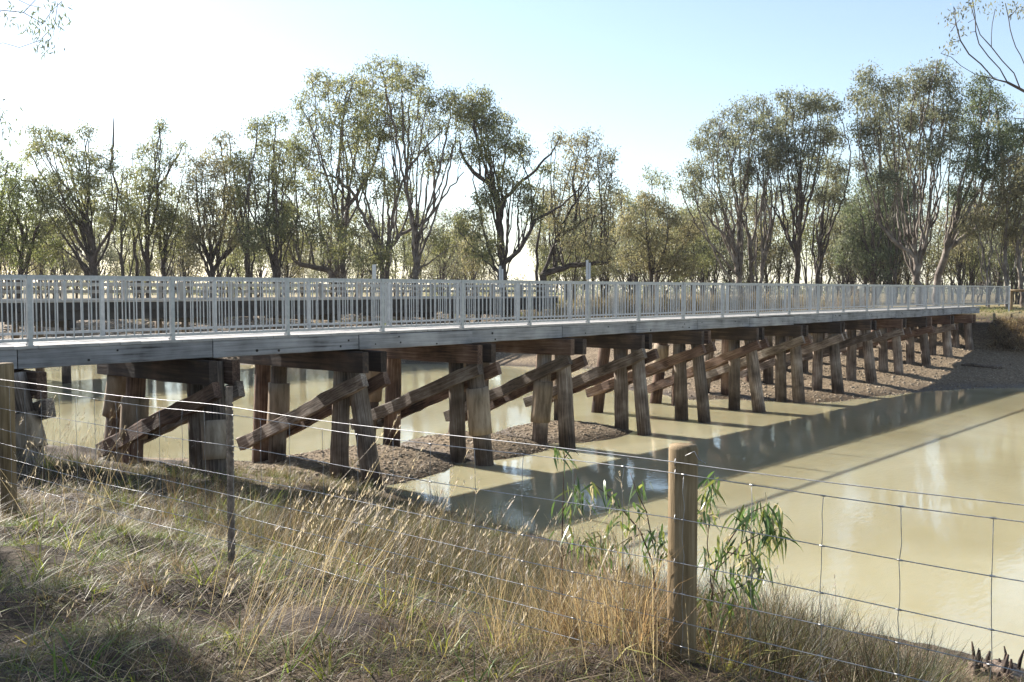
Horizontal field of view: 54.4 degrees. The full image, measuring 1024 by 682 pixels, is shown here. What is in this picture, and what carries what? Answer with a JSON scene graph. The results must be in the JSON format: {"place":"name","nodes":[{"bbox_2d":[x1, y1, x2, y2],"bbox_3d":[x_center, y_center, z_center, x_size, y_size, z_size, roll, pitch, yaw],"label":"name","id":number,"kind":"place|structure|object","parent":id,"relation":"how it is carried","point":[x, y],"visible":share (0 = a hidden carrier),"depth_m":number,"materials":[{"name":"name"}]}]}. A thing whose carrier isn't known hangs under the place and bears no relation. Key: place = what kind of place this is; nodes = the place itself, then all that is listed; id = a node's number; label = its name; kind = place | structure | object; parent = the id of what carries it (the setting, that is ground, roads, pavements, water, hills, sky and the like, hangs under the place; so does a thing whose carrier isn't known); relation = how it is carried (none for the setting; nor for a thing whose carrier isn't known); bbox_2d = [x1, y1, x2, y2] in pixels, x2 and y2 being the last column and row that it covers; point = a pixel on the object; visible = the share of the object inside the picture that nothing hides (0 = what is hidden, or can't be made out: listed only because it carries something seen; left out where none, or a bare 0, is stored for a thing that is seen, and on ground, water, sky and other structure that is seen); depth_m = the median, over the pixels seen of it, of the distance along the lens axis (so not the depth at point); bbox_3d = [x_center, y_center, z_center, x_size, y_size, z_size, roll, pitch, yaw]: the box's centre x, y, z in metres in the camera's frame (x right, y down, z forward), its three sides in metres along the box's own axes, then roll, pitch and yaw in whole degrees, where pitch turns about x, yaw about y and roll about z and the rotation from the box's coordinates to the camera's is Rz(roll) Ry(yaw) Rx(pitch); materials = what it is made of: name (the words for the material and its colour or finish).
{"place":"outdoors","nodes":[
{"label":"outdoors","id":0,"kind":"place"},
{"bbox_2d":[0,291,1023,681],"bbox_3d":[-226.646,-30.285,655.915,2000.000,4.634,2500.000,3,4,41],"label":"ground","id":1,"kind":"structure","parent":0,"point":[508,359],"depth_m":7.33,"materials":[{"name":"soil"}]},
{"bbox_2d":[0,213,32,298],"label":"background tree","id":2,"kind":"object","parent":1,"relation":"on","point":[6,270],"visible":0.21,"depth_m":140.51,"materials":[{"name":"green plant"}]},
{"bbox_2d":[0,0,72,155],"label":"leaning gum tree","id":3,"kind":"object","parent":1,"relation":"on","point":[43,47],"visible":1,"depth_m":18.70,"materials":[{"name":"green plant"}]},
{"bbox_2d":[9,213,63,298],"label":"background tree","id":4,"kind":"object","parent":1,"relation":"on","point":[39,268],"visible":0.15,"depth_m":117.20,"materials":[{"name":"green plant"}]},
{"bbox_2d":[0,148,76,298],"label":"gum tree","id":5,"kind":"object","parent":1,"relation":"on","point":[14,195],"visible":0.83,"depth_m":82.36,"materials":[{"name":"green plant"}]},
{"bbox_2d":[39,207,86,297],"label":"background tree","id":6,"kind":"object","parent":1,"relation":"on","point":[75,265],"visible":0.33,"depth_m":115.06,"materials":[{"name":"green plant"}]},
{"bbox_2d":[52,224,109,297],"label":"background tree","id":7,"kind":"object","parent":1,"relation":"on","point":[77,288],"visible":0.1,"depth_m":122.25,"materials":[{"name":"green plant"}]},
{"bbox_2d":[15,118,147,297],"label":"gum tree","id":8,"kind":"object","parent":1,"relation":"on","point":[79,214],"visible":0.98,"depth_m":80.83,"materials":[{"name":"green plant"}]},
{"bbox_2d":[67,211,127,275],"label":"background tree","id":9,"kind":"object","parent":1,"relation":"on","point":[112,255],"visible":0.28,"depth_m":127.95,"materials":[{"name":"green plant"}]},
{"bbox_2d":[101,235,139,297],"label":"background tree","id":10,"kind":"object","parent":1,"relation":"on","point":[115,263],"visible":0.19,"depth_m":147.04,"materials":[{"name":"green plant"}]},
{"bbox_2d":[111,221,160,297],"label":"background tree","id":11,"kind":"object","parent":1,"relation":"on","point":[128,267],"visible":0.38,"depth_m":109.75,"materials":[{"name":"green plant"}]},
{"bbox_2d":[118,221,160,297],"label":"background tree","id":12,"kind":"object","parent":1,"relation":"on","point":[141,257],"visible":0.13,"depth_m":181.34,"materials":[{"name":"green plant"}]},
{"bbox_2d":[115,116,197,297],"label":"gum tree","id":13,"kind":"object","parent":1,"relation":"on","point":[164,220],"visible":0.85,"depth_m":84.94,"materials":[{"name":"green plant"}]},
{"bbox_2d":[143,230,169,289],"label":"background tree","id":14,"kind":"object","parent":1,"relation":"on","point":[153,272],"visible":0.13,"depth_m":182.38,"materials":[{"name":"green plant"}]},
{"bbox_2d":[154,202,208,294],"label":"background tree","id":15,"kind":"object","parent":1,"relation":"on","point":[200,268],"visible":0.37,"depth_m":107.42,"materials":[{"name":"green plant"}]},
{"bbox_2d":[166,223,205,297],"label":"background tree","id":16,"kind":"object","parent":1,"relation":"on","point":[178,271],"visible":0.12,"depth_m":172.29,"materials":[{"name":"green plant"}]},
{"bbox_2d":[171,127,258,297],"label":"gum tree","id":17,"kind":"object","parent":1,"relation":"on","point":[206,234],"visible":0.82,"depth_m":81.97,"materials":[{"name":"green plant"}]},
{"bbox_2d":[201,182,250,297],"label":"background tree","id":18,"kind":"object","parent":1,"relation":"on","point":[227,273],"visible":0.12,"depth_m":120.27,"materials":[{"name":"green plant"}]},
{"bbox_2d":[213,232,243,296],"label":"background tree","id":19,"kind":"object","parent":1,"relation":"on","point":[230,271],"visible":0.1,"depth_m":154.69,"materials":[{"name":"green plant"}]},
{"bbox_2d":[221,196,279,296],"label":"background tree","id":20,"kind":"object","parent":1,"relation":"on","point":[234,257],"visible":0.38,"depth_m":98.27,"materials":[{"name":"green plant"}]},
{"bbox_2d":[240,219,285,296],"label":"background tree","id":21,"kind":"object","parent":1,"relation":"on","point":[261,263],"visible":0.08,"depth_m":147.29,"materials":[{"name":"green plant"}]},
{"bbox_2d":[219,107,311,320],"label":"gum tree","id":22,"kind":"object","parent":1,"relation":"on","point":[253,246],"visible":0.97,"depth_m":78.97,"materials":[{"name":"green plant"}]},
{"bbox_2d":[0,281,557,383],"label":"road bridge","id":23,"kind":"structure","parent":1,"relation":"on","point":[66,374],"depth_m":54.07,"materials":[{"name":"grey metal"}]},
{"bbox_2d":[261,215,317,296],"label":"background tree","id":24,"kind":"object","parent":1,"relation":"on","point":[288,270],"visible":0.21,"depth_m":112.86,"materials":[{"name":"green plant"}]},
{"bbox_2d":[289,249,319,296],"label":"background tree","id":25,"kind":"object","parent":1,"relation":"on","point":[305,273],"visible":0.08,"depth_m":171.00,"materials":[{"name":"green plant"}]},
{"bbox_2d":[0,312,622,362],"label":"bridge deck","id":26,"kind":"structure","parent":1,"relation":"on","point":[153,323],"depth_m":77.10,"materials":[{"name":"concrete"}]},
{"bbox_2d":[302,238,363,296],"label":"background tree","id":27,"kind":"object","parent":1,"relation":"on","point":[320,261],"visible":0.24,"depth_m":104.90,"materials":[{"name":"green plant"}]},
{"bbox_2d":[307,211,361,296],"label":"background tree","id":28,"kind":"object","parent":1,"relation":"on","point":[338,250],"visible":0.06,"depth_m":138.43,"materials":[{"name":"green plant"}]},
{"bbox_2d":[346,233,383,289],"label":"background tree","id":29,"kind":"object","parent":1,"relation":"on","point":[363,274],"visible":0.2,"depth_m":146.71,"materials":[{"name":"green plant"}]},
{"bbox_2d":[255,50,475,315],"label":"gum tree","id":30,"kind":"object","parent":1,"relation":"on","point":[344,231],"visible":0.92,"depth_m":80.80,"materials":[{"name":"green plant"}]},
{"bbox_2d":[353,208,393,296],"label":"background tree","id":31,"kind":"object","parent":1,"relation":"on","point":[369,253],"visible":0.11,"depth_m":162.59,"materials":[{"name":"green plant"}]},
{"bbox_2d":[366,203,423,295],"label":"background tree","id":32,"kind":"object","parent":1,"relation":"on","point":[404,251],"visible":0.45,"depth_m":127.56,"materials":[{"name":"green plant"}]},
{"bbox_2d":[392,213,428,295],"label":"background tree","id":33,"kind":"object","parent":1,"relation":"on","point":[410,271],"visible":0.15,"depth_m":164.06,"materials":[{"name":"green plant"}]},
{"bbox_2d":[391,222,438,284],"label":"background tree","id":34,"kind":"object","parent":1,"relation":"on","point":[421,259],"visible":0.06,"depth_m":177.16,"materials":[{"name":"green plant"}]},
{"bbox_2d":[0,395,874,680],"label":"seed grass","id":35,"kind":"structure","parent":1,"relation":"on","point":[414,593],"depth_m":5.59,"materials":[{"name":"beige plant"}]},
{"bbox_2d":[406,204,476,295],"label":"background tree","id":36,"kind":"object","parent":1,"relation":"on","point":[443,266],"visible":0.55,"depth_m":108.94,"materials":[{"name":"green plant"}]},
{"bbox_2d":[420,224,462,295],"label":"background tree","id":37,"kind":"object","parent":1,"relation":"on","point":[430,275],"visible":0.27,"depth_m":154.15,"materials":[{"name":"green plant"}]},
{"bbox_2d":[424,213,472,295],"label":"background tree","id":38,"kind":"object","parent":1,"relation":"on","point":[460,275],"visible":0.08,"depth_m":160.67,"materials":[{"name":"green plant"}]},
{"bbox_2d":[450,207,497,295],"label":"background tree","id":39,"kind":"object","parent":1,"relation":"on","point":[469,269],"visible":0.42,"depth_m":98.11,"materials":[{"name":"green plant"}]},
{"bbox_2d":[467,216,498,295],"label":"background tree","id":40,"kind":"object","parent":1,"relation":"on","point":[483,262],"visible":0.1,"depth_m":170.71,"materials":[{"name":"green plant"}]},
{"bbox_2d":[0,275,1009,487],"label":"timber footbridge","id":41,"kind":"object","parent":1,"relation":"on","point":[362,362],"visible":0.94,"depth_m":25.47,"materials":[{"name":"wood"}]},
{"bbox_2d":[133,286,887,335],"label":"tall reeds","id":42,"kind":"object","parent":1,"relation":"on","point":[704,298],"visible":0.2,"depth_m":68.68,"materials":[{"name":"beige plant"}]},
{"bbox_2d":[0,447,1023,681],"bbox_3d":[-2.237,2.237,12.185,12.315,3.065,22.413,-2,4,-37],"label":"grass","id":43,"kind":"structure","parent":1,"relation":"on","point":[728,668],"depth_m":6.59,"materials":[{"name":"plant"}]},
{"bbox_2d":[0,363,1023,681],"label":"wire fence","id":44,"kind":"object","parent":1,"relation":"on","point":[682,507],"visible":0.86,"depth_m":5.03,"materials":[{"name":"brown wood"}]},
{"bbox_2d":[3,267,1023,295],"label":"distant treeline","id":45,"kind":"object","parent":1,"relation":"on","point":[424,288],"visible":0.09,"depth_m":286.43,"materials":[{"name":"green plant"}]},
{"bbox_2d":[447,78,583,316],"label":"gum tree","id":46,"kind":"object","parent":1,"relation":"on","point":[490,179],"visible":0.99,"depth_m":78.78,"materials":[{"name":"green plant"}]},
{"bbox_2d":[520,190,573,279],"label":"background tree","id":47,"kind":"object","parent":1,"relation":"on","point":[544,238],"visible":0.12,"depth_m":132.03,"materials":[{"name":"green plant"}]},
{"bbox_2d":[531,220,568,295],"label":"background tree","id":48,"kind":"object","parent":1,"relation":"on","point":[541,250],"visible":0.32,"depth_m":106.79,"materials":[{"name":"green plant"}]},
{"bbox_2d":[525,210,605,299],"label":"background tree","id":49,"kind":"object","parent":1,"relation":"on","point":[534,243],"visible":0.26,"depth_m":107.46,"materials":[{"name":"green plant"}]},
{"bbox_2d":[539,189,609,300],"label":"background tree","id":50,"kind":"object","parent":1,"relation":"on","point":[589,221],"visible":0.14,"depth_m":119.11,"materials":[{"name":"green plant"}]},
{"bbox_2d":[552,230,599,302],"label":"background tree","id":51,"kind":"object","parent":1,"relation":"on","point":[575,272],"visible":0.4,"depth_m":102.89,"materials":[{"name":"green plant"}]},
{"bbox_2d":[138,461,1017,681],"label":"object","id":52,"kind":"object","parent":1,"relation":"on","point":[832,649],"visible":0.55,"depth_m":7.73,"materials":[{"name":"beige plant"}]},
{"bbox_2d":[535,124,630,311],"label":"gum tree","id":53,"kind":"object","parent":1,"relation":"on","point":[562,231],"visible":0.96,"depth_m":83.37,"materials":[{"name":"green plant"}]},
{"bbox_2d":[548,446,617,606],"bbox_3d":[0.455,1.329,6.280,0.443,1.334,0.454,3,4,41],"label":"eucalyptus sapling","id":54,"kind":"object","parent":1,"relation":"on","point":[576,488],"visible":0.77,"depth_m":6.25,"materials":[{"name":"green plant"}]},
{"bbox_2d":[569,183,621,297],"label":"background tree","id":55,"kind":"object","parent":1,"relation":"on","point":[598,268],"visible":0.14,"depth_m":125.82,"materials":[{"name":"green plant"}]},
{"bbox_2d":[582,197,624,299],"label":"background tree","id":56,"kind":"object","parent":1,"relation":"on","point":[603,278],"visible":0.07,"depth_m":129.67,"materials":[{"name":"green plant"}]},
{"bbox_2d":[184,329,1023,492],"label":"gravel","id":57,"kind":"structure","parent":1,"relation":"on","point":[382,448],"depth_m":31.01,"materials":[{"name":"gravel"}]},
{"bbox_2d":[581,473,667,649],"bbox_3d":[0.665,1.277,5.553,0.586,1.067,0.339,0,3,-5],"label":"eucalyptus sapling","id":58,"kind":"object","parent":1,"relation":"on","point":[627,528],"visible":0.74,"depth_m":5.55,"materials":[{"name":"green plant"}]},
{"bbox_2d":[595,186,663,296],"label":"background tree","id":59,"kind":"object","parent":1,"relation":"on","point":[629,277],"visible":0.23,"depth_m":115.11,"materials":[{"name":"green plant"}]},
{"bbox_2d":[602,219,668,296],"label":"background tree","id":60,"kind":"object","parent":1,"relation":"on","point":[620,270],"visible":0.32,"depth_m":106.10,"materials":[{"name":"green plant"}]},
{"bbox_2d":[609,164,667,295],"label":"background tree","id":61,"kind":"object","parent":1,"relation":"on","point":[646,178],"visible":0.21,"depth_m":122.22,"materials":[{"name":"green plant"}]},
{"bbox_2d":[632,170,684,298],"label":"background tree","id":62,"kind":"object","parent":1,"relation":"on","point":[664,182],"visible":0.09,"depth_m":128.15,"materials":[{"name":"green plant"}]},
{"bbox_2d":[609,185,712,299],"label":"gum tree","id":63,"kind":"object","parent":1,"relation":"on","point":[666,262],"visible":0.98,"depth_m":90.67,"materials":[{"name":"green plant"}]},
{"bbox_2d":[646,210,717,296],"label":"background tree","id":64,"kind":"object","parent":1,"relation":"on","point":[706,221],"visible":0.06,"depth_m":126.79,"materials":[{"name":"green plant"}]},
{"bbox_2d":[659,202,711,298],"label":"background tree","id":65,"kind":"object","parent":1,"relation":"on","point":[699,260],"visible":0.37,"depth_m":96.70,"materials":[{"name":"green plant"}]},
{"bbox_2d":[671,194,725,298],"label":"background tree","id":66,"kind":"object","parent":1,"relation":"on","point":[700,232],"visible":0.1,"depth_m":138.69,"materials":[{"name":"green plant"}]},
{"bbox_2d":[666,198,736,297],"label":"background tree","id":67,"kind":"object","parent":1,"relation":"on","point":[693,205],"visible":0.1,"depth_m":126.12,"materials":[{"name":"green plant"}]},
{"bbox_2d":[684,203,736,301],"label":"background tree","id":68,"kind":"object","parent":1,"relation":"on","point":[714,263],"visible":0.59,"depth_m":109.11,"materials":[{"name":"green plant"}]},
{"bbox_2d":[701,222,753,298],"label":"background tree","id":69,"kind":"object","parent":1,"relation":"on","point":[729,260],"visible":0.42,"depth_m":111.76,"materials":[{"name":"green plant"}]},
{"bbox_2d":[669,90,792,299],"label":"gum tree","id":70,"kind":"object","parent":1,"relation":"on","point":[747,168],"visible":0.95,"depth_m":82.60,"materials":[{"name":"green plant"}]},
{"bbox_2d":[720,225,759,282],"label":"background tree","id":71,"kind":"object","parent":1,"relation":"on","point":[745,272],"visible":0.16,"depth_m":115.13,"materials":[{"name":"green plant"}]},
{"bbox_2d":[697,471,802,661],"bbox_3d":[1.265,1.273,5.423,0.652,1.164,0.409,0,3,2],"label":"eucalyptus sapling","id":72,"kind":"object","parent":1,"relation":"on","point":[766,519],"visible":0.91,"depth_m":5.40,"materials":[{"name":"green plant"}]},
{"bbox_2d":[719,179,784,294],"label":"background tree","id":73,"kind":"object","parent":1,"relation":"on","point":[749,224],"visible":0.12,"depth_m":125.71,"materials":[{"name":"green plant"}]},
{"bbox_2d":[742,186,795,293],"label":"background tree","id":74,"kind":"object","parent":1,"relation":"on","point":[774,256],"visible":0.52,"depth_m":108.87,"materials":[{"name":"green plant"}]},
{"bbox_2d":[747,183,812,300],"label":"background tree","id":75,"kind":"object","parent":1,"relation":"on","point":[789,254],"visible":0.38,"depth_m":111.56,"materials":[{"name":"green plant"}]},
{"bbox_2d":[761,85,857,303],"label":"gum tree","id":76,"kind":"object","parent":1,"relation":"on","point":[809,105],"visible":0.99,"depth_m":80.44,"materials":[{"name":"green plant"}]},
{"bbox_2d":[786,145,857,296],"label":"background tree","id":77,"kind":"object","parent":1,"relation":"on","point":[806,232],"visible":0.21,"depth_m":115.89,"materials":[{"name":"green plant"}]},
{"bbox_2d":[810,180,868,295],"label":"background tree","id":78,"kind":"object","parent":1,"relation":"on","point":[832,265],"visible":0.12,"depth_m":108.94,"materials":[{"name":"green plant"}]},
{"bbox_2d":[817,205,881,300],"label":"background tree","id":79,"kind":"object","parent":1,"relation":"on","point":[845,275],"visible":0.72,"depth_m":102.14,"materials":[{"name":"green plant"}]},
{"bbox_2d":[818,217,883,297],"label":"background tree","id":80,"kind":"object","parent":1,"relation":"on","point":[858,281],"visible":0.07,"depth_m":110.16,"materials":[{"name":"green plant"}]},
{"bbox_2d":[827,174,903,300],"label":"background tree","id":81,"kind":"object","parent":1,"relation":"on","point":[864,280],"visible":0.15,"depth_m":105.22,"materials":[{"name":"green plant"}]},
{"bbox_2d":[828,172,922,304],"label":"gum tree","id":82,"kind":"object","parent":1,"relation":"on","point":[875,255],"visible":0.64,"depth_m":100.15,"materials":[{"name":"green plant"}]},
{"bbox_2d":[851,158,939,298],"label":"background tree","id":83,"kind":"object","parent":1,"relation":"on","point":[902,260],"visible":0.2,"depth_m":103.65,"materials":[{"name":"green plant"}]},
{"bbox_2d":[877,241,926,292],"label":"background tree","id":84,"kind":"object","parent":1,"relation":"on","point":[905,271],"visible":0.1,"depth_m":114.51,"materials":[{"name":"green plant"}]},
{"bbox_2d":[843,56,970,305],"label":"gum tree","id":85,"kind":"object","parent":1,"relation":"on","point":[909,121],"visible":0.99,"depth_m":78.29,"materials":[{"name":"green plant"}]},
{"bbox_2d":[892,189,940,302],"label":"background tree","id":86,"kind":"object","parent":1,"relation":"on","point":[923,268],"visible":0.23,"depth_m":115.65,"materials":[{"name":"green plant"}]},
{"bbox_2d":[906,206,957,284],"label":"background tree","id":87,"kind":"object","parent":1,"relation":"on","point":[928,280],"visible":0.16,"depth_m":146.78,"materials":[{"name":"green plant"}]},
{"bbox_2d":[923,200,970,299],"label":"background tree","id":88,"kind":"object","parent":1,"relation":"on","point":[949,213],"visible":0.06,"depth_m":140.28,"materials":[{"name":"green plant"}]},
{"bbox_2d":[927,180,993,302],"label":"background tree","id":89,"kind":"object","parent":1,"relation":"on","point":[960,252],"visible":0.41,"depth_m":111.42,"materials":[{"name":"green plant"}]},
{"bbox_2d":[961,207,992,301],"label":"background tree","id":90,"kind":"object","parent":1,"relation":"on","point":[977,272],"visible":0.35,"depth_m":113.71,"materials":[{"name":"green plant"}]},
{"bbox_2d":[932,0,1023,130],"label":"bare gum tree","id":91,"kind":"object","parent":1,"relation":"on","point":[954,13],"visible":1,"depth_m":54.27,"materials":[{"name":"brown plant"}]},
{"bbox_2d":[934,69,1023,288],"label":"gum tree","id":92,"kind":"object","parent":1,"relation":"on","point":[979,157],"visible":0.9,"depth_m":79.31,"materials":[{"name":"green plant"}]},
{"bbox_2d":[951,200,1007,301],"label":"background tree","id":93,"kind":"object","parent":1,"relation":"on","point":[967,265],"visible":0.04,"depth_m":119.04,"materials":[{"name":"green plant"}]},
{"bbox_2d":[961,363,1002,368],"bbox_3d":[23.592,1.282,49.993,1.901,0.302,0.260,2,3,30],"label":"driftwood","id":94,"kind":"object","parent":1,"relation":"on","point":[1000,366],"visible":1,"depth_m":49.91,"materials":[{"name":"wood"}]},
{"bbox_2d":[949,147,1023,307],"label":"gum tree","id":95,"kind":"object","parent":1,"relation":"on","point":[1013,195],"visible":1,"depth_m":75.61,"materials":[{"name":"green plant"}]},
{"bbox_2d":[951,181,1023,302],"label":"background tree","id":96,"kind":"object","parent":1,"relation":"on","point":[994,243],"visible":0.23,"depth_m":105.51,"materials":[{"name":"green plant"}]},
{"bbox_2d":[959,304,1023,352],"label":"tussocks","id":97,"kind":"object","parent":1,"relation":"on","point":[1009,324],"visible":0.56,"depth_m":55.77,"materials":[{"name":"brown plant"}]},
{"bbox_2d":[964,641,1023,681],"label":"broken stump","id":98,"kind":"object","parent":1,"relation":"on","point":[999,662],"visible":0.78,"depth_m":10.92,"materials":[{"name":"brown wood"}]},
{"bbox_2d":[985,195,1023,301],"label":"background tree","id":99,"kind":"object","parent":1,"relation":"on","point":[1002,274],"visible":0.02,"depth_m":117.30,"materials":[{"name":"green plant"}]},
{"bbox_2d":[988,204,1023,303],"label":"background tree","id":100,"kind":"object","parent":1,"relation":"on","point":[1011,262],"visible":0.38,"depth_m":95.87,"materials":[{"name":"green plant"}]},
{"bbox_2d":[0,0,1023,290],"label":"sky","id":101,"kind":"structure","parent":0,"point":[647,72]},
{"bbox_2d":[25,363,1023,668],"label":"water","id":102,"kind":"structure","parent":0,"point":[967,445],"depth_m":23.19,"materials":[{"name":"beige liquid"}]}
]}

